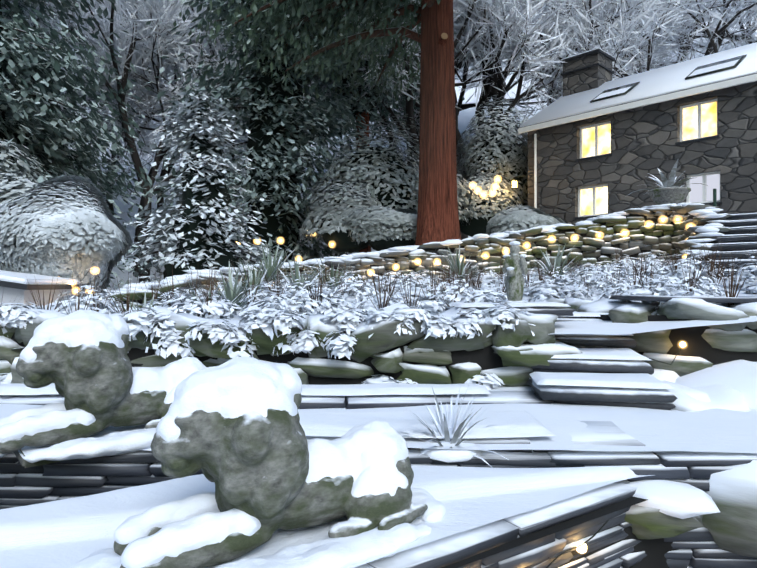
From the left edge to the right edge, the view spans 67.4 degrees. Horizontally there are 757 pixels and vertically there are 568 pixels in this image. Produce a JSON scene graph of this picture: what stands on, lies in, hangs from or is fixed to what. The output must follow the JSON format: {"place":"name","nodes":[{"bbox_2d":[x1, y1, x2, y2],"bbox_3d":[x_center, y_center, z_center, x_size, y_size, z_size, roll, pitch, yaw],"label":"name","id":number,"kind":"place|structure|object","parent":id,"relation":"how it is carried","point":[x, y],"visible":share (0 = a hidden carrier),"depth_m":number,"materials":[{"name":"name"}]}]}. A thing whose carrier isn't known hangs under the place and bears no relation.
{"place":"outdoors","nodes":[
{"label":"outdoors","id":0,"kind":"place"},
{"bbox_2d":[0,249,756,389],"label":"snowy perennial mounds","id":1,"kind":"object","parent":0,"point":[140,321],"visible":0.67,"depth_m":5.61,"materials":[{"name":"white plant"}]},
{"bbox_2d":[120,240,582,316],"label":"spiky plants","id":2,"kind":"object","parent":1,"relation":"on","point":[232,296],"visible":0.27,"depth_m":7.53,"materials":[{"name":"green plant"}]},
{"bbox_2d":[0,258,756,383],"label":"perennial snow pillows","id":3,"kind":"object","parent":1,"relation":"on","point":[8,376],"visible":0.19,"depth_m":5.76,"materials":[{"name":"white snow"}]},
{"bbox_2d":[0,450,756,567],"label":"slate wall","id":4,"kind":"structure","parent":0,"point":[73,478],"depth_m":2.91,"materials":[{"name":"grey stone"}]},
{"bbox_2d":[0,386,756,452],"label":"snowy terrace","id":5,"kind":"structure","parent":0,"point":[720,430],"depth_m":3.40,"materials":[{"name":"white snow"}]},
{"bbox_2d":[0,309,206,467],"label":"stone lion","id":6,"kind":"object","parent":5,"relation":"on","point":[114,403],"visible":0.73,"depth_m":2.91},
{"bbox_2d":[0,302,582,386],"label":"boulder wall","id":7,"kind":"structure","parent":5,"relation":"on","point":[520,350],"depth_m":4.57,"materials":[{"name":"grey stone"}]},
{"bbox_2d":[11,331,508,384],"bbox_3d":[-3.127,0.747,5.166,8.880,1.050,0.812,0,0,5],"label":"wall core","id":8,"kind":"object","parent":7,"relation":"attached to","point":[486,358],"depth_m":4.64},
{"bbox_2d":[445,306,576,315],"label":"statue slab","id":9,"kind":"structure","parent":7,"relation":"on","point":[559,311],"depth_m":4.87,"materials":[{"name":"stone"}]},
{"bbox_2d":[502,241,533,308],"bbox_3d":[1.246,-0.075,5.191,0.335,0.637,0.335,0,0,11],"label":"garden statue","id":10,"kind":"object","parent":9,"relation":"on","point":[514,268],"visible":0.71,"depth_m":5.12,"materials":[{"name":"stone"}]},
{"bbox_2d":[0,391,645,452],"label":"stone slabs","id":11,"kind":"structure","parent":5,"relation":"on","point":[605,433],"depth_m":3.96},
{"bbox_2d":[0,383,490,395],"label":"terrace snow","id":12,"kind":"structure","parent":11,"relation":"on","point":[314,390],"depth_m":4.13,"materials":[{"name":"white snow"}]},
{"bbox_2d":[298,409,555,438],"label":"terrace snow","id":13,"kind":"structure","parent":5,"relation":"on","point":[330,423],"depth_m":3.15,"materials":[{"name":"white snow"}]},
{"bbox_2d":[526,316,676,409],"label":"steps","id":14,"kind":"structure","parent":5,"relation":"on","point":[662,399],"depth_m":4.14,"materials":[{"name":"stone"}]},
{"bbox_2d":[529,311,674,388],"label":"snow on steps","id":15,"kind":"structure","parent":14,"relation":"on","point":[634,380],"depth_m":4.24,"materials":[{"name":"white snow"}]},
{"bbox_2d":[15,277,756,348],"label":"snow","id":16,"kind":"structure","parent":0,"point":[590,327],"depth_m":4.90,"materials":[{"name":"white snow"}]},
{"bbox_2d":[0,270,84,306],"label":"wall","id":17,"kind":"structure","parent":16,"relation":"on","point":[13,285],"depth_m":8.18,"materials":[{"name":"paint"}]},
{"bbox_2d":[113,86,291,289],"bbox_3d":[-3.891,-1.732,12.150,4.001,4.809,3.618,0,0,14],"label":"conifer tree","id":18,"kind":"object","parent":16,"relation":"on","point":[201,228],"visible":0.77,"depth_m":11.96,"materials":[{"name":"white plant"}]},
{"bbox_2d":[173,0,460,245],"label":"cedar tree","id":19,"kind":"object","parent":16,"relation":"on","point":[437,217],"visible":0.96,"depth_m":14.18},
{"bbox_2d":[423,0,447,44],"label":"cedar trunk knots","id":20,"kind":"object","parent":19,"relation":"attached to","point":[444,36],"visible":0.9,"depth_m":13.64,"materials":[{"name":"brown wood"}]},
{"bbox_2d":[1,239,756,314],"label":"dry plant stems","id":21,"kind":"object","parent":16,"relation":"on","point":[719,273],"visible":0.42,"depth_m":6.59,"materials":[{"name":"white plant"}]},
{"bbox_2d":[42,302,756,557],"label":"boulders","id":22,"kind":"object","parent":16,"relation":"on","point":[731,526],"visible":0.15,"depth_m":2.82,"materials":[{"name":"stone"}]},
{"bbox_2d":[120,309,719,518],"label":"rockery snow caps","id":23,"kind":"object","parent":22,"relation":"on","point":[680,500],"visible":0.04,"depth_m":2.74,"materials":[{"name":"white snow"}]},
{"bbox_2d":[93,203,732,309],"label":"dry stone wall","id":24,"kind":"structure","parent":16,"relation":"on","point":[638,239],"depth_m":10.84,"materials":[{"name":"grey stone"}]},
{"bbox_2d":[35,203,728,308],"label":"snow","id":25,"kind":"structure","parent":24,"relation":"on","point":[707,212],"depth_m":9.70,"materials":[{"name":"white snow"}]},
{"bbox_2d":[647,187,690,204],"bbox_3d":[6.191,-1.670,12.104,0.828,0.667,0.828,0,0,1],"label":"stone urn planter","id":26,"kind":"object","parent":24,"relation":"on","point":[668,195],"visible":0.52,"depth_m":11.84,"materials":[{"name":"grey stone"}]},
{"bbox_2d":[625,160,707,196],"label":"urn fern fronds","id":27,"kind":"object","parent":26,"relation":"on","point":[669,182],"visible":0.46,"depth_m":11.98,"materials":[{"name":"grey plant"}]},
{"bbox_2d":[546,297,756,376],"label":"boulder wall","id":28,"kind":"structure","parent":16,"relation":"on","point":[734,337],"depth_m":4.85,"materials":[{"name":"grey stone"}]},
{"bbox_2d":[609,294,756,302],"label":"snow-covered ledge","id":29,"kind":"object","parent":28,"relation":"on","point":[743,299],"depth_m":4.95,"materials":[{"name":"white snow"}]},
{"bbox_2d":[594,315,756,365],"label":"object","id":30,"kind":"object","parent":16,"relation":"on","point":[695,342],"depth_m":4.86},
{"bbox_2d":[701,214,756,277],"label":"stone steps","id":31,"kind":"structure","parent":16,"relation":"on","point":[741,238],"depth_m":9.10,"materials":[{"name":"stone"}]},
{"bbox_2d":[713,189,716,212],"bbox_3d":[6.367,-1.378,10.750,0.057,0.850,0.060,0,0,1],"label":"green rail post","id":32,"kind":"object","parent":31,"relation":"on","point":[714,197],"visible":0.34,"depth_m":10.74,"materials":[{"name":"green metal"}]},
{"bbox_2d":[709,213,756,270],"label":"snow on steps","id":33,"kind":"structure","parent":31,"relation":"on","point":[738,243],"depth_m":9.12,"materials":[{"name":"white snow"}]},
{"bbox_2d":[64,0,756,292],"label":"hillside snow terrain","id":34,"kind":"structure","parent":0,"point":[465,116],"depth_m":37.71,"materials":[{"name":"white snow"}]},
{"bbox_2d":[1,0,97,182],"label":"conifer tree","id":35,"kind":"object","parent":34,"relation":"on","point":[5,3],"visible":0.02,"depth_m":21.93,"materials":[{"name":"green plant"}]},
{"bbox_2d":[0,174,132,298],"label":"snowy shrub","id":36,"kind":"object","parent":34,"relation":"on","point":[74,231],"depth_m":9.06,"materials":[{"name":"white snow"}]},
{"bbox_2d":[0,0,170,294],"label":"conifer tree","id":37,"kind":"object","parent":34,"relation":"on","point":[23,117],"visible":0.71,"depth_m":15.11,"materials":[{"name":"green plant"}]},
{"bbox_2d":[2,131,527,251],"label":"evergreen shrubs","id":38,"kind":"object","parent":34,"relation":"on","point":[341,240],"visible":0.19,"depth_m":16.13,"materials":[{"name":"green plant"}]},
{"bbox_2d":[126,0,413,262],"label":"conifer tree","id":39,"kind":"object","parent":34,"relation":"on","point":[278,129],"visible":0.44,"depth_m":17.23,"materials":[{"name":"green plant"}]},
{"bbox_2d":[0,94,567,243],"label":"evergreen shrubs","id":40,"kind":"object","parent":34,"relation":"on","point":[372,218],"visible":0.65,"depth_m":15.74,"materials":[{"name":"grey plant"}]},
{"bbox_2d":[1,0,719,282],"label":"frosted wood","id":41,"kind":"object","parent":34,"relation":"on","point":[527,25],"visible":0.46,"depth_m":22.79,"materials":[{"name":"white plant"}]},
{"bbox_2d":[298,0,464,252],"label":"conifer tree","id":42,"kind":"object","parent":34,"relation":"on","point":[372,95],"visible":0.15,"depth_m":21.98,"materials":[{"name":"green plant"}]},
{"bbox_2d":[10,0,756,125],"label":"frosted hillside wood","id":43,"kind":"structure","parent":34,"relation":"on","point":[504,84],"depth_m":39.52,"materials":[{"name":"white plant"}]},
{"bbox_2d":[305,0,756,161],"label":"frosted trees by cottage","id":44,"kind":"object","parent":34,"relation":"on","point":[720,32],"visible":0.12,"depth_m":23.26,"materials":[{"name":"white plant"}]},
{"bbox_2d":[510,42,756,225],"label":"stone cottage","id":45,"kind":"structure","parent":34,"relation":"on","point":[601,141],"depth_m":14.61,"materials":[{"name":"stone"}]},
{"bbox_2d":[448,301,570,306],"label":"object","id":46,"kind":"structure","parent":0,"point":[487,304],"depth_m":4.89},
{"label":"snow","id":47,"kind":"object","parent":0,"visible":0},
{"bbox_2d":[0,472,691,565],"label":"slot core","id":48,"kind":"object","parent":47,"relation":"on","point":[108,480],"depth_m":2.97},
{"bbox_2d":[419,438,481,462],"bbox_3d":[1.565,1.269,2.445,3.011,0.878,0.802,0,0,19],"label":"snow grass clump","id":49,"kind":"object","parent":47,"relation":"on","point":[451,455],"depth_m":2.91,"materials":[{"name":"white snow"}]},
{"bbox_2d":[395,385,508,467],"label":"snowy grass clumps","id":50,"kind":"object","parent":49,"relation":"on","point":[449,421],"visible":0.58,"depth_m":3.02,"materials":[{"name":"white plant"}]},
{"bbox_2d":[366,484,646,567],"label":"slate wall","id":51,"kind":"structure","parent":47,"relation":"on","point":[543,552],"depth_m":2.58,"materials":[{"name":"grey stone"}]},
{"bbox_2d":[70,357,445,567],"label":"stone lion","id":52,"kind":"object","parent":51,"relation":"on","point":[286,494],"visible":1,"depth_m":1.95},
{"bbox_2d":[71,176,690,567],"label":"fairy light wire","id":53,"kind":"object","parent":51,"relation":"on","point":[590,538],"visible":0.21,"depth_m":8.83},
{"bbox_2d":[70,178,685,552],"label":"string lights","id":54,"kind":"object","parent":53,"relation":"attached to","point":[582,549],"depth_m":8.61},
{"bbox_2d":[355,483,636,567],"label":"wall coping","id":55,"kind":"object","parent":51,"relation":"on","point":[448,550],"visible":0.4,"depth_m":2.31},
{"bbox_2d":[411,466,652,534],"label":"snow","id":56,"kind":"structure","parent":55,"relation":"on","point":[469,498],"depth_m":2.62,"materials":[{"name":"white snow"}]},
{"bbox_2d":[442,496,678,567],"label":"wall","id":57,"kind":"structure","parent":47,"relation":"on","point":[656,550],"depth_m":2.65,"materials":[{"name":"black stone"}]},
{"bbox_2d":[0,474,449,567],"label":"snow","id":58,"kind":"structure","parent":57,"relation":"on","point":[66,533],"depth_m":2.17,"materials":[{"name":"white snow"}]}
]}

